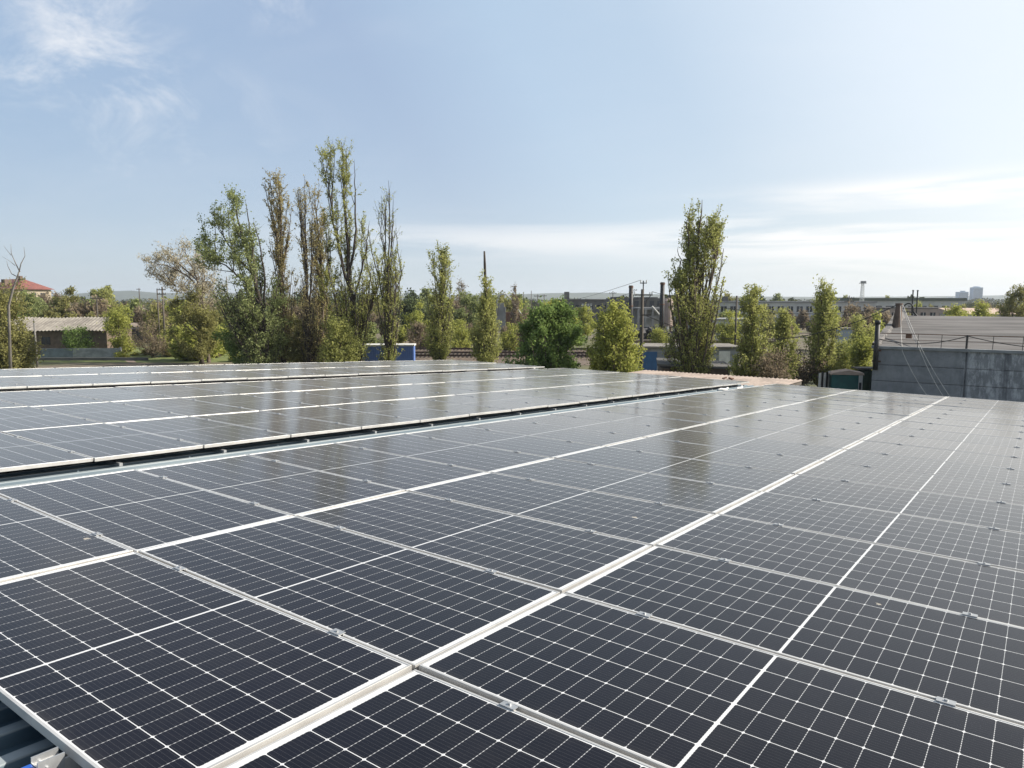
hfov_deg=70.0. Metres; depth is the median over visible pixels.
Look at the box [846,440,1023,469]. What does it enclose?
solar panel
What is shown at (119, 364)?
ground
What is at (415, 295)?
distant tree
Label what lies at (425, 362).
solar panel
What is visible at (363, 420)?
solar panel
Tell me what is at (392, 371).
solar panel
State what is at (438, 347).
poplar tree
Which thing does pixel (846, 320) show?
broadleaf tree
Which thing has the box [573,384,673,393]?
solar panel
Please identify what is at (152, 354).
fruit tree
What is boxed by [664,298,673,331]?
silo tank
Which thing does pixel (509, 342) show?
shrub
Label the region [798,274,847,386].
poplar tree
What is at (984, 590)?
solar panel
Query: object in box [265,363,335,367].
solar panel
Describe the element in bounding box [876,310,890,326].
distant tree
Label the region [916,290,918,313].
thin pole
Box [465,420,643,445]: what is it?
solar panel
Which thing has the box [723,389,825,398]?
solar panel
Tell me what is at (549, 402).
solar panel
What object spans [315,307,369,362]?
shrub
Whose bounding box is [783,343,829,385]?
shrub
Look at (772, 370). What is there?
shrub
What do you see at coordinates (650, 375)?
solar panel
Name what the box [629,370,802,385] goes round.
roof
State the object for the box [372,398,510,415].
solar panel
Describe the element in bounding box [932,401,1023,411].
solar panel
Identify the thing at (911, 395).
solar panel
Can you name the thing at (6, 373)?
solar panel
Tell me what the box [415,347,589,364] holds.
railway bed
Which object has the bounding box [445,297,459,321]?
distant tree
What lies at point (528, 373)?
solar panel
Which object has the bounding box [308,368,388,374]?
solar panel
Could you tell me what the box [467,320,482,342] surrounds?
distant tree
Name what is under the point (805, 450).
solar panel
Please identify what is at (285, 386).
solar panel
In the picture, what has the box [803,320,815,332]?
distant tree
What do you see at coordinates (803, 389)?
solar panel
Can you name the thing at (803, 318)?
distant tree
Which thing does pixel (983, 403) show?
solar panel
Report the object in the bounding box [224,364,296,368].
solar panel
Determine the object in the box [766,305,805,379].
poplar tree
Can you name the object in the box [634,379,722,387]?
solar panel
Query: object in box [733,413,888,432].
solar panel
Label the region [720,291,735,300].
distant tree
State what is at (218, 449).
support profile
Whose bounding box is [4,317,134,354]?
old shed
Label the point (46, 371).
solar panel
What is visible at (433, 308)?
distant tree
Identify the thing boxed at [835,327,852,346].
blue grey hut
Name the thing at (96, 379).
solar panel
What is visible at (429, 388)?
solar panel
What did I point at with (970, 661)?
solar panel
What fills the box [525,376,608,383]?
solar panel
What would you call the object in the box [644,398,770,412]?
solar panel
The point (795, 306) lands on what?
panel building
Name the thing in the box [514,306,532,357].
broadleaf tree
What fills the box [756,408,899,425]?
solar panel
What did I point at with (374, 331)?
distant tree
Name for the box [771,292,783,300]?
distant tree
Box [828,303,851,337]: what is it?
shrub
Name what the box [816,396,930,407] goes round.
solar panel
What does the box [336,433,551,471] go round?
solar panel
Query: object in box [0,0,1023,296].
sky
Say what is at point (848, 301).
telephone pole
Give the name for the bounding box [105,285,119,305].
distant tree
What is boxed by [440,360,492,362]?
solar panel
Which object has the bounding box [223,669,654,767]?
solar panel
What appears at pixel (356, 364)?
solar panel
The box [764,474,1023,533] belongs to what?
solar panel
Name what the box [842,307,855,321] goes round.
distant tree
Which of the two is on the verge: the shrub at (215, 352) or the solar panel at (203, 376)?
the shrub at (215, 352)
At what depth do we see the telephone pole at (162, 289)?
117.25 m
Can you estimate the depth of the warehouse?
8.06 m
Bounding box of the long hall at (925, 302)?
[834,298,966,306]
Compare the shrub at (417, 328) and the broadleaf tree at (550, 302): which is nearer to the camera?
the broadleaf tree at (550, 302)
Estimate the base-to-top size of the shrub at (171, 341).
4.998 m
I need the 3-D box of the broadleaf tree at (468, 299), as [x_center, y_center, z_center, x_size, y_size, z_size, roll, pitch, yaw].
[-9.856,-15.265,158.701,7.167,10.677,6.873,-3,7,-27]
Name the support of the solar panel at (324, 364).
on the mounting rail
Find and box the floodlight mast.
[859,281,865,300]
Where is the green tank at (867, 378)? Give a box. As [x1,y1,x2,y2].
[851,367,871,390]
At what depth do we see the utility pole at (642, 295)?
64.58 m
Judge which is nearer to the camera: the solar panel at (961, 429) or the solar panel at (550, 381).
the solar panel at (961, 429)
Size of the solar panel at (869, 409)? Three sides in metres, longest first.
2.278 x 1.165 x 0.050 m
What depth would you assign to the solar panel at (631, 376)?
23.58 m
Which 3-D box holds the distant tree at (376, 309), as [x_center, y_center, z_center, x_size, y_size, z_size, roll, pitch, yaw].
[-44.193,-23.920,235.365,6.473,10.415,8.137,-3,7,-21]
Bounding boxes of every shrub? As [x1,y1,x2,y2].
[56,323,99,353]
[114,350,129,356]
[137,299,190,328]
[139,347,149,354]
[150,325,181,353]
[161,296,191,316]
[161,324,194,360]
[161,351,171,356]
[166,293,212,326]
[180,321,223,360]
[206,307,282,363]
[214,318,232,332]
[215,326,227,355]
[281,314,326,362]
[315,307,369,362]
[397,324,407,342]
[404,320,433,347]
[448,317,473,347]
[497,318,519,350]
[505,292,526,320]
[647,324,669,342]
[746,346,797,378]
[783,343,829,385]
[790,316,801,335]
[827,332,853,369]
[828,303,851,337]
[841,332,874,370]
[870,309,884,337]
[941,303,982,315]
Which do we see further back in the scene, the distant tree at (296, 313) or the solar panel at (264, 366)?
the distant tree at (296, 313)
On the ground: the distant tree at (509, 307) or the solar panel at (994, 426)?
the distant tree at (509, 307)
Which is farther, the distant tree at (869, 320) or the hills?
the hills
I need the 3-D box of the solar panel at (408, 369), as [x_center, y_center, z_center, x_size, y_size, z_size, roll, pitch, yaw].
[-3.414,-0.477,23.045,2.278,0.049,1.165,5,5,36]
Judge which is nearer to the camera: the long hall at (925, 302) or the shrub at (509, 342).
the shrub at (509, 342)
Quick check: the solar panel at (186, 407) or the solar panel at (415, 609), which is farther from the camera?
the solar panel at (186, 407)
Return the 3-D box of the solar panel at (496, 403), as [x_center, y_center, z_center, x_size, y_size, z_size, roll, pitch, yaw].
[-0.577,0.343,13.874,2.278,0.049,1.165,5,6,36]
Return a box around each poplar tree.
[261,167,299,362]
[289,181,325,362]
[303,174,335,362]
[312,136,382,361]
[372,180,405,360]
[422,240,460,359]
[468,251,503,362]
[508,283,521,324]
[660,198,727,373]
[722,283,778,376]
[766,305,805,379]
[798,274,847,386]
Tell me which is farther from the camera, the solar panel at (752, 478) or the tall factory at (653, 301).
the tall factory at (653, 301)
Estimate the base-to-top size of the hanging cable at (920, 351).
6.432 m
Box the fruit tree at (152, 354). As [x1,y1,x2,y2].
[122,315,169,357]
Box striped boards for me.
[817,371,830,387]
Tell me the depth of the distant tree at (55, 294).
276.04 m
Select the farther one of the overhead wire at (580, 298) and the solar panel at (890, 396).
the overhead wire at (580, 298)
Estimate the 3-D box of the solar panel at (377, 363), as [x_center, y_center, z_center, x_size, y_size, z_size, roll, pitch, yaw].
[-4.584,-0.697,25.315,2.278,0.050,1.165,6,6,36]
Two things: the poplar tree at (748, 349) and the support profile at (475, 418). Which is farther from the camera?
the poplar tree at (748, 349)
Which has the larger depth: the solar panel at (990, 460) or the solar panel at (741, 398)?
the solar panel at (741, 398)
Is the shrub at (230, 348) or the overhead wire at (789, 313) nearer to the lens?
the overhead wire at (789, 313)
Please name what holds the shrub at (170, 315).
on the ground
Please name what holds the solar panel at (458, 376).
on the mounting rail
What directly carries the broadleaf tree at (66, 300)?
on the ground
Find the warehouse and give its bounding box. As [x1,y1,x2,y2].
[0,369,755,767]
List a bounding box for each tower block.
[955,291,968,300]
[969,286,982,301]
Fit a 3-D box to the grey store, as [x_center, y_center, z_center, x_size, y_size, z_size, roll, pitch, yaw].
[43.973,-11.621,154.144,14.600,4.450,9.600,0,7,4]
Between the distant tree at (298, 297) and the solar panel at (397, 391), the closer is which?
the solar panel at (397, 391)
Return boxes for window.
[41,337,50,344]
[796,306,802,312]
[806,306,811,312]
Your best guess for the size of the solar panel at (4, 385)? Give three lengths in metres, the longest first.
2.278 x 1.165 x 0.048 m
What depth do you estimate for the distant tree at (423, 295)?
256.27 m
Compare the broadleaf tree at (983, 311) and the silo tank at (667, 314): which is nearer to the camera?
the broadleaf tree at (983, 311)
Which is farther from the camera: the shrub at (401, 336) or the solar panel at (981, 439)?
the shrub at (401, 336)
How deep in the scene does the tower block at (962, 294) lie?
2084.82 m
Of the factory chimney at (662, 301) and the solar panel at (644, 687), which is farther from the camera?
the factory chimney at (662, 301)
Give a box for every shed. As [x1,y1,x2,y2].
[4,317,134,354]
[131,323,170,340]
[656,358,732,375]
[938,308,1015,316]
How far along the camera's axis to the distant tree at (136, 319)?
161.15 m
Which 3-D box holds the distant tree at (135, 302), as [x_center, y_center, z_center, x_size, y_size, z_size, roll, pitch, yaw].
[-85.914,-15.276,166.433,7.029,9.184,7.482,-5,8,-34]
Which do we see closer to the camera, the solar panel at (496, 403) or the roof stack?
the solar panel at (496, 403)
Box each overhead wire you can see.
[512,280,639,305]
[645,305,895,339]
[652,291,893,313]
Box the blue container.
[362,343,415,360]
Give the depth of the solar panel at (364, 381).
17.43 m
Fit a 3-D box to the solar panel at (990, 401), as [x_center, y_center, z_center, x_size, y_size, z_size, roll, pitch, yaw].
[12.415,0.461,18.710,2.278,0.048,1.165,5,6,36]
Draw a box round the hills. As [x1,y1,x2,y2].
[51,291,1017,300]
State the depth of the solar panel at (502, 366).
26.61 m
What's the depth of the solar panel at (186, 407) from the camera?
11.41 m
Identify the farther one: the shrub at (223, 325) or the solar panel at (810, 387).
the shrub at (223, 325)
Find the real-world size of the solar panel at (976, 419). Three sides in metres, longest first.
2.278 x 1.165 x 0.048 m
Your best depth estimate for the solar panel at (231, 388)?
14.61 m
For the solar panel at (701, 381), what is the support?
on the mounting rail
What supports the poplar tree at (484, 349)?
on the ground
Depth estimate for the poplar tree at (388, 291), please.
79.06 m
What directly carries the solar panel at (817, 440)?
on the mounting rail at (70, 762)
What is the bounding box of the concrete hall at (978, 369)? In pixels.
[871,309,1023,401]
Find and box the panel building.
[708,297,877,327]
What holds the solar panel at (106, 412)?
on the mounting rail
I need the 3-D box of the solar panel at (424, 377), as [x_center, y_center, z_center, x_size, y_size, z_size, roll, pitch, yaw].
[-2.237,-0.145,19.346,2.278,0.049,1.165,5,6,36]
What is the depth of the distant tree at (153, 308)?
142.84 m
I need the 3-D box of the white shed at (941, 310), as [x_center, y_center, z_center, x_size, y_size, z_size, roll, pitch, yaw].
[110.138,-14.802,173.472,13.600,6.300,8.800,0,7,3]
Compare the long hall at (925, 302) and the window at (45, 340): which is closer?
the window at (45, 340)
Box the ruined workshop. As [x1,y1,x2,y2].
[632,306,675,333]
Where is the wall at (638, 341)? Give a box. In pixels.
[628,340,776,345]
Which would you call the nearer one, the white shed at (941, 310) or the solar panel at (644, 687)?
the solar panel at (644, 687)
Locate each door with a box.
[643,352,656,370]
[719,351,729,363]
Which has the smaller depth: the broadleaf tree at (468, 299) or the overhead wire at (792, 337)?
the overhead wire at (792, 337)
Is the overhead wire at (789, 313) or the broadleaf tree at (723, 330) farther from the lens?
the broadleaf tree at (723, 330)
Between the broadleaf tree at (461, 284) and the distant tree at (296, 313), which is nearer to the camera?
the broadleaf tree at (461, 284)
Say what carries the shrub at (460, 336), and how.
on the railway bed
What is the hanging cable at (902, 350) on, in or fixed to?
hanging from the roof stack
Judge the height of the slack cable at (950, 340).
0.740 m
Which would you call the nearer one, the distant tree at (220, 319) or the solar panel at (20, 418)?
the solar panel at (20, 418)
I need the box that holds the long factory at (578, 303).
[553,292,605,322]
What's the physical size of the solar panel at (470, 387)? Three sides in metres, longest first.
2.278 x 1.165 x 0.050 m
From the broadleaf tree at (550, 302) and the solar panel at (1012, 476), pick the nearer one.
the solar panel at (1012, 476)
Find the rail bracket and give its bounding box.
[22,746,64,767]
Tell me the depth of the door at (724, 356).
85.91 m
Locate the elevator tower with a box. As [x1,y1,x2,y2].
[496,293,522,330]
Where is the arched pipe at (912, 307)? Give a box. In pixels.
[903,303,917,315]
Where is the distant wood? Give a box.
[69,294,1023,310]
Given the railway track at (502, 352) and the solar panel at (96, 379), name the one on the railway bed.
the railway track at (502, 352)
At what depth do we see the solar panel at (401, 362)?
26.26 m
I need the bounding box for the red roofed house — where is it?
[0,276,54,299]
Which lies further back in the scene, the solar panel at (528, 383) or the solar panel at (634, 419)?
the solar panel at (528, 383)
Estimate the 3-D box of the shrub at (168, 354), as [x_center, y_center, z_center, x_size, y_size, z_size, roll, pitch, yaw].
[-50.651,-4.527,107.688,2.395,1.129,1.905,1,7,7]
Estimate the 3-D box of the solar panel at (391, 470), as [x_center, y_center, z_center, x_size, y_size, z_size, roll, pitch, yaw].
[-1.482,0.810,7.412,2.278,0.049,1.165,6,6,36]
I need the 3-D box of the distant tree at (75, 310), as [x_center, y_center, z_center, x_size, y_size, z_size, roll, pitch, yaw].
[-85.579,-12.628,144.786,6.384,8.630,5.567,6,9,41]
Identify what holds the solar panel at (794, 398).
on the mounting rail
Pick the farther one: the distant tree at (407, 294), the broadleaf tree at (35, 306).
the distant tree at (407, 294)
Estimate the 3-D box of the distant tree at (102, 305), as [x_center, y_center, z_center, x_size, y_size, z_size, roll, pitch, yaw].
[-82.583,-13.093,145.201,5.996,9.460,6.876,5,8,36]
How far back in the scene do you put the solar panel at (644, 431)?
11.05 m
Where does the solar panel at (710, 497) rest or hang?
on the mounting rail at (70, 762)
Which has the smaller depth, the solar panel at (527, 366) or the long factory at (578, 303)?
the solar panel at (527, 366)
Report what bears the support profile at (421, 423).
on the warehouse
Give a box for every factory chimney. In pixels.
[628,285,632,328]
[659,282,664,328]
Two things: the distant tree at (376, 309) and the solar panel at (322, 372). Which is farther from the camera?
the distant tree at (376, 309)
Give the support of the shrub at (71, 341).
on the verge
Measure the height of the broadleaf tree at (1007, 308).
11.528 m
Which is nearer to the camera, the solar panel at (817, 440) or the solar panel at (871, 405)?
the solar panel at (817, 440)
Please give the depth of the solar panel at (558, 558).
4.96 m
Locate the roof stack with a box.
[892,303,902,327]
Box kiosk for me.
[829,369,863,389]
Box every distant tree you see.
[31,297,49,313]
[34,292,55,308]
[37,296,69,317]
[50,312,60,317]
[51,290,61,299]
[65,299,88,317]
[65,311,79,317]
[78,294,111,316]
[83,297,95,305]
[84,311,94,316]
[87,287,99,300]
[97,286,110,304]
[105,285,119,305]
[110,302,128,317]
[124,298,143,323]
[131,305,148,322]
[139,301,170,341]
[196,297,225,333]
[287,305,302,321]
[292,288,305,309]
[333,293,350,316]
[358,298,376,317]
[363,321,383,343]
[368,312,377,327]
[371,301,382,317]
[374,312,395,336]
[396,291,416,320]
[402,287,421,312]
[414,286,431,321]
[424,295,453,320]
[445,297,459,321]
[465,322,473,339]
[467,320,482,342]
[492,290,512,311]
[499,325,510,339]
[515,292,529,312]
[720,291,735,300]
[757,303,776,322]
[761,315,775,337]
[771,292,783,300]
[773,318,794,336]
[795,309,810,329]
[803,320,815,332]
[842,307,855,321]
[851,304,877,318]
[861,312,874,332]
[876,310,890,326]
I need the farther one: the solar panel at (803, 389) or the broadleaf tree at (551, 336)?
the broadleaf tree at (551, 336)
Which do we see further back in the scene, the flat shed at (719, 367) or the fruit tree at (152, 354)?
the fruit tree at (152, 354)
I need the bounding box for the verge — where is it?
[38,348,328,361]
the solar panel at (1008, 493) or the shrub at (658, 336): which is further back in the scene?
the shrub at (658, 336)
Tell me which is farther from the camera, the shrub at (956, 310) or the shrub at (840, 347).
the shrub at (956, 310)
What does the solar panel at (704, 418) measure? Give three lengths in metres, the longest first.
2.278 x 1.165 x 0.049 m
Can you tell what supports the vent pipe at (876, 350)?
attached to the concrete hall at (978, 369)
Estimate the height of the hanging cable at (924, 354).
6.432 m
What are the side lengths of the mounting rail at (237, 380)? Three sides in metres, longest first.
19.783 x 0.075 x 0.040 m
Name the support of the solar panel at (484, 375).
on the mounting rail
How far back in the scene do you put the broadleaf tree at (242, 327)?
78.46 m
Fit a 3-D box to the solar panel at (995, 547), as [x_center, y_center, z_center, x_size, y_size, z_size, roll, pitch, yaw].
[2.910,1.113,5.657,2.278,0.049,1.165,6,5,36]
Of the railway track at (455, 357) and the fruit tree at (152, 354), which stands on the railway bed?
the railway track at (455, 357)
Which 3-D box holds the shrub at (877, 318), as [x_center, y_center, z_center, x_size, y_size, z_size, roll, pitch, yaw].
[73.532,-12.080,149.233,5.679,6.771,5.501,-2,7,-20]
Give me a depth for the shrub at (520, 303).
226.44 m
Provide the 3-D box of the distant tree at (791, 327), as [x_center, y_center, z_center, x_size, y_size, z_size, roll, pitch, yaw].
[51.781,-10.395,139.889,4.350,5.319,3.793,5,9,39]
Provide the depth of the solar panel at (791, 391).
19.46 m
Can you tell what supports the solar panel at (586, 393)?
on the mounting rail
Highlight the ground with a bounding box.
[29,301,1004,386]
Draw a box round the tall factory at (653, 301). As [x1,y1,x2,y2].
[606,295,677,327]
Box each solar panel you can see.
[0,369,41,376]
[0,376,91,387]
[0,382,26,388]
[0,390,107,406]
[0,400,22,407]
[0,406,99,432]
[0,432,92,471]
[0,469,292,552]
[0,496,132,582]
[0,552,411,767]
[2,423,202,461]
[3,368,94,375]
[31,402,185,422]
[47,374,149,385]
[50,387,176,401]
[59,367,145,373]
[102,372,200,383]
[106,416,289,447]
[108,366,192,372]
[114,398,258,416]
[115,385,230,397]
[138,455,404,515]
[139,516,559,670]
[152,365,226,371]
[156,372,246,380]
[177,383,284,393]
[183,394,317,410]
[190,364,267,369]
[190,411,360,436]
[194,370,287,378]
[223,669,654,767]
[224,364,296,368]
[225,381,335,390]
[237,369,324,377]
[242,391,369,405]
[248,443,487,490]
[260,406,419,428]
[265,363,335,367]
[272,368,357,375]
[274,379,371,388]
[293,389,413,400]
[295,362,361,366]
[297,491,651,593]
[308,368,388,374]
[316,377,410,385]
[322,362,387,366]
[323,401,468,421]
[336,367,416,373]
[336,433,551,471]
[341,386,453,397]
[348,376,443,383]
[349,361,405,365]
[372,361,434,364]
[372,366,441,371]
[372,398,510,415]
[379,384,482,394]
[387,374,473,381]
[396,365,465,371]
[402,361,452,364]
[405,426,601,457]
[408,472,713,545]
[412,373,495,380]
[415,360,474,363]
[417,382,519,391]
[417,395,547,410]
[419,592,1023,767]
[420,364,487,370]
[438,364,507,369]
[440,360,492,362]
[440,372,524,378]
[446,381,546,389]
[457,392,578,406]
[463,363,526,368]
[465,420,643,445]
[466,371,542,376]
[475,379,571,387]
[479,363,543,367]
[492,458,759,514]
[493,370,560,375]
[495,390,606,402]
[507,378,593,384]
[510,369,579,374]
[512,414,677,437]
[524,388,631,398]
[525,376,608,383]
[529,369,596,373]
[549,385,653,396]
[550,375,632,381]
[552,368,613,372]
[552,409,706,428]
[554,446,793,491]
[565,545,1023,725]
[572,374,643,380]
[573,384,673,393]
[587,406,730,422]
[592,373,662,378]
[598,382,691,391]
[607,437,820,474]
[609,372,680,377]
[616,402,751,417]
[622,381,707,388]
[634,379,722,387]
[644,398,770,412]
[646,429,842,461]
[655,378,736,385]
[656,514,1023,627]
[666,396,784,408]
[672,377,748,383]
[681,423,860,449]
[687,393,799,404]
[710,391,812,401]
[711,418,875,440]
[718,491,1023,571]
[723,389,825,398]
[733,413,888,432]
[740,387,834,395]
[755,385,846,393]
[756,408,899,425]
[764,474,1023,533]
[765,384,852,390]
[773,405,908,420]
[791,402,916,415]
[797,461,1023,505]
[804,399,924,411]
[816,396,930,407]
[824,449,1023,485]
[830,394,935,404]
[839,391,941,401]
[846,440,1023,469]
[850,390,946,398]
[864,433,1023,457]
[879,426,1023,447]
[891,421,1023,438]
[901,416,1023,431]
[911,412,1023,425]
[919,408,1023,420]
[927,405,1023,415]
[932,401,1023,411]
[939,399,1023,408]
[944,397,1023,404]
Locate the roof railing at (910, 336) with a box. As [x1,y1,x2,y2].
[880,333,1023,350]
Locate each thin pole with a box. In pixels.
[911,290,913,315]
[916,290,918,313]
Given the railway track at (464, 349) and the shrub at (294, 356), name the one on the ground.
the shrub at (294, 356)
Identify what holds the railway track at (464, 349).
on the railway bed
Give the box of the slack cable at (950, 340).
[879,336,1023,346]
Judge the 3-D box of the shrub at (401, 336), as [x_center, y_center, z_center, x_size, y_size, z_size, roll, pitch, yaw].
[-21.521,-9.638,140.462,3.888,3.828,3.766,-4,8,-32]
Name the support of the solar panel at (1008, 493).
on the mounting rail
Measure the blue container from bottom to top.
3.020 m
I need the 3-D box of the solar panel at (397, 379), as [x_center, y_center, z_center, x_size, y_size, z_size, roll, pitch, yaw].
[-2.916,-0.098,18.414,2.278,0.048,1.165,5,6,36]
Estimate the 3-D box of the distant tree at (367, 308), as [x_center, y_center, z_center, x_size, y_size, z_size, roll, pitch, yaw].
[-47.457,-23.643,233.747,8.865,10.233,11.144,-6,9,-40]
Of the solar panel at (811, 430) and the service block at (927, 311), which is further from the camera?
the service block at (927, 311)
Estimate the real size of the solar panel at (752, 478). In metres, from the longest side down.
2.278 x 1.165 x 0.048 m
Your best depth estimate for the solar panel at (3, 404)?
10.86 m
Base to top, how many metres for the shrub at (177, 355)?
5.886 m
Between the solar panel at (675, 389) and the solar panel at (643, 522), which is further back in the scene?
the solar panel at (675, 389)
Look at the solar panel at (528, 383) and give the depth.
18.89 m
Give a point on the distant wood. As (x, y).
(969, 303)
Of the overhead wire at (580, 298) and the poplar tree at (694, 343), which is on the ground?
the poplar tree at (694, 343)
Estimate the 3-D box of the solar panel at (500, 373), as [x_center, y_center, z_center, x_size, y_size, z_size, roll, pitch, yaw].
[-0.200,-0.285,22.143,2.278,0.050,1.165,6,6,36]
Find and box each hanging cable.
[900,305,926,394]
[902,307,942,395]
[903,305,949,396]
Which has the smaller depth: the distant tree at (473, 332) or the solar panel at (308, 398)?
the solar panel at (308, 398)
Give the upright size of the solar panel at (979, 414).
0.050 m
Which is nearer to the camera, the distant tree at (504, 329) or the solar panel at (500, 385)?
the solar panel at (500, 385)
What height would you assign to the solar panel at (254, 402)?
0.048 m
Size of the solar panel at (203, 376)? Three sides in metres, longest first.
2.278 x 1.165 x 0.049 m
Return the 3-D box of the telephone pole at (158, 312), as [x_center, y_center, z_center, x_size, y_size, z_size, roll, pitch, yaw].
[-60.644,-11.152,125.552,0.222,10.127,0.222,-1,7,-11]
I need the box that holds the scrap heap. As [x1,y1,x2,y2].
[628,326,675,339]
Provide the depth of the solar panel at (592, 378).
21.70 m
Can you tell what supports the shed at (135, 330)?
on the ground
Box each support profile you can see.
[102,460,122,465]
[204,447,226,452]
[288,437,308,441]
[357,429,376,432]
[413,422,432,425]
[460,417,480,419]
[502,412,520,414]
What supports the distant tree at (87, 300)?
on the ground
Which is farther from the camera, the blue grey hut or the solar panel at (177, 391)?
the blue grey hut
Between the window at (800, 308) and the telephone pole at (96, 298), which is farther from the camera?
the window at (800, 308)
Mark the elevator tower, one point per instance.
(503, 316)
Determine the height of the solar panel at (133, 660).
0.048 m
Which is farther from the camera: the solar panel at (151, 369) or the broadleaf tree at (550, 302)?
the broadleaf tree at (550, 302)
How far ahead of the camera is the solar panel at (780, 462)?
8.75 m
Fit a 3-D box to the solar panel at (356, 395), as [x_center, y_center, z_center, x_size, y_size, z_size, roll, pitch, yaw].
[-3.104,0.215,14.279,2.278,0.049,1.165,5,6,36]
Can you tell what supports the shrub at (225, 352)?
on the verge
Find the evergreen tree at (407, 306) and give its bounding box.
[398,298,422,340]
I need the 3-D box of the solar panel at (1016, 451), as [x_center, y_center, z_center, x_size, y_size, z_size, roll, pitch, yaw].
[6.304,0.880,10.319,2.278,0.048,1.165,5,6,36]
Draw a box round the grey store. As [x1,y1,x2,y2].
[684,318,761,339]
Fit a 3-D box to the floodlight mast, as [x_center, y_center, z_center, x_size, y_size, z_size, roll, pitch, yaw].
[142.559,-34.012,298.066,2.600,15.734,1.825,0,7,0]
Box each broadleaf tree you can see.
[0,278,45,368]
[16,287,52,317]
[42,283,87,317]
[95,299,118,311]
[136,235,228,362]
[162,281,224,363]
[184,183,292,363]
[453,290,481,329]
[456,278,468,325]
[501,295,589,368]
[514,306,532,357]
[542,295,562,311]
[569,304,596,337]
[580,296,647,372]
[714,309,743,344]
[831,299,868,334]
[848,313,882,363]
[970,299,998,316]
[994,283,1023,316]
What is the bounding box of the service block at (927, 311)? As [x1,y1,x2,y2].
[873,307,947,316]
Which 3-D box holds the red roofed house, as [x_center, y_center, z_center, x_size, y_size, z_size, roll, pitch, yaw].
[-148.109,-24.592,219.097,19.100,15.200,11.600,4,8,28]
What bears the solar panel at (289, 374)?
on the mounting rail
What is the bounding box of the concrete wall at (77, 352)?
[40,347,121,357]
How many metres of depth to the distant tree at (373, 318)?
165.51 m
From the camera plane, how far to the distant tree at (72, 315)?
133.90 m
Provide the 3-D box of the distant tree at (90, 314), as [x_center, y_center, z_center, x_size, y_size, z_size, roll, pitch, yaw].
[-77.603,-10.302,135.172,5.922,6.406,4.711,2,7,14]
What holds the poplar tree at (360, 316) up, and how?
on the ground
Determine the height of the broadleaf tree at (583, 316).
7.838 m
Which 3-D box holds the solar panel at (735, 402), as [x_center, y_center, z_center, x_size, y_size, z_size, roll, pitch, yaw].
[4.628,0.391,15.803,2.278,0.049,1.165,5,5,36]
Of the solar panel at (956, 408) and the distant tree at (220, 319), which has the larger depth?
the distant tree at (220, 319)
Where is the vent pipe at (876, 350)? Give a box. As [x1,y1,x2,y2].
[872,320,880,369]
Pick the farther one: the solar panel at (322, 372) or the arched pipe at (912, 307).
the arched pipe at (912, 307)
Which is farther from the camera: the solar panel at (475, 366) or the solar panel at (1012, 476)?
the solar panel at (475, 366)
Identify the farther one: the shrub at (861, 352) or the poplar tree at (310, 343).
the poplar tree at (310, 343)
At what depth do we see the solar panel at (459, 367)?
24.77 m
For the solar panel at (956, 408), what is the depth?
16.05 m
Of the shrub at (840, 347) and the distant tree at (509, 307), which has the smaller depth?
the shrub at (840, 347)
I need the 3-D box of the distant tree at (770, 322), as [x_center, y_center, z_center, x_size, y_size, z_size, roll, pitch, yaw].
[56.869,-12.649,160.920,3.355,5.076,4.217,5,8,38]
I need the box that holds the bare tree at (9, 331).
[5,249,24,368]
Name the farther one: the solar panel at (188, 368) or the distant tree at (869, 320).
the distant tree at (869, 320)
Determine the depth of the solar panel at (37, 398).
11.79 m
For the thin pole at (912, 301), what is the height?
2.350 m
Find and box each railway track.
[415,348,593,351]
[415,351,592,354]
[415,354,591,360]
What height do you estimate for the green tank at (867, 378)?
2.520 m
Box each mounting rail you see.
[0,368,534,390]
[35,754,81,767]
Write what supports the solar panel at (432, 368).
on the mounting rail at (237, 380)
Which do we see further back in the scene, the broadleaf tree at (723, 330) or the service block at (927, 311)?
the service block at (927, 311)
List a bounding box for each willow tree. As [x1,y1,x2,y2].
[100,302,137,355]
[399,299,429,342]
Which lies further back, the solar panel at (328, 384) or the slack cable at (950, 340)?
the slack cable at (950, 340)
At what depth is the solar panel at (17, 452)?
7.15 m
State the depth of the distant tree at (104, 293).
242.82 m
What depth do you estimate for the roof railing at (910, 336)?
51.89 m
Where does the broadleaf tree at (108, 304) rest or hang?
on the ground
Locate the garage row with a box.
[632,343,739,371]
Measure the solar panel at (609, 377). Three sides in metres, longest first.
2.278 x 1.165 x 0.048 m
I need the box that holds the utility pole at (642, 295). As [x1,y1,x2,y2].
[634,280,652,367]
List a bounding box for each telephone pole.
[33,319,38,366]
[90,296,101,316]
[156,287,165,337]
[156,290,159,340]
[734,296,737,344]
[844,296,853,318]
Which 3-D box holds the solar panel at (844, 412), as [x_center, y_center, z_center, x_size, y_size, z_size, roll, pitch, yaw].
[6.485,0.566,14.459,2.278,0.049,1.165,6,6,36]
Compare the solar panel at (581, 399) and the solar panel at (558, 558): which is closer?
the solar panel at (558, 558)
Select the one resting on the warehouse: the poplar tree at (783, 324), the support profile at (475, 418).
the support profile at (475, 418)
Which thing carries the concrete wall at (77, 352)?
on the verge
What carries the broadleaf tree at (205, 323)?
on the ground
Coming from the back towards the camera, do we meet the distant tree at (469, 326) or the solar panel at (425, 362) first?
the distant tree at (469, 326)
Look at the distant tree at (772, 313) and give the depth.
187.44 m
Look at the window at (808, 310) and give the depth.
216.25 m
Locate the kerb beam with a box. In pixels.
[34,357,148,360]
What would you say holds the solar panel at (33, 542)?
on the mounting rail

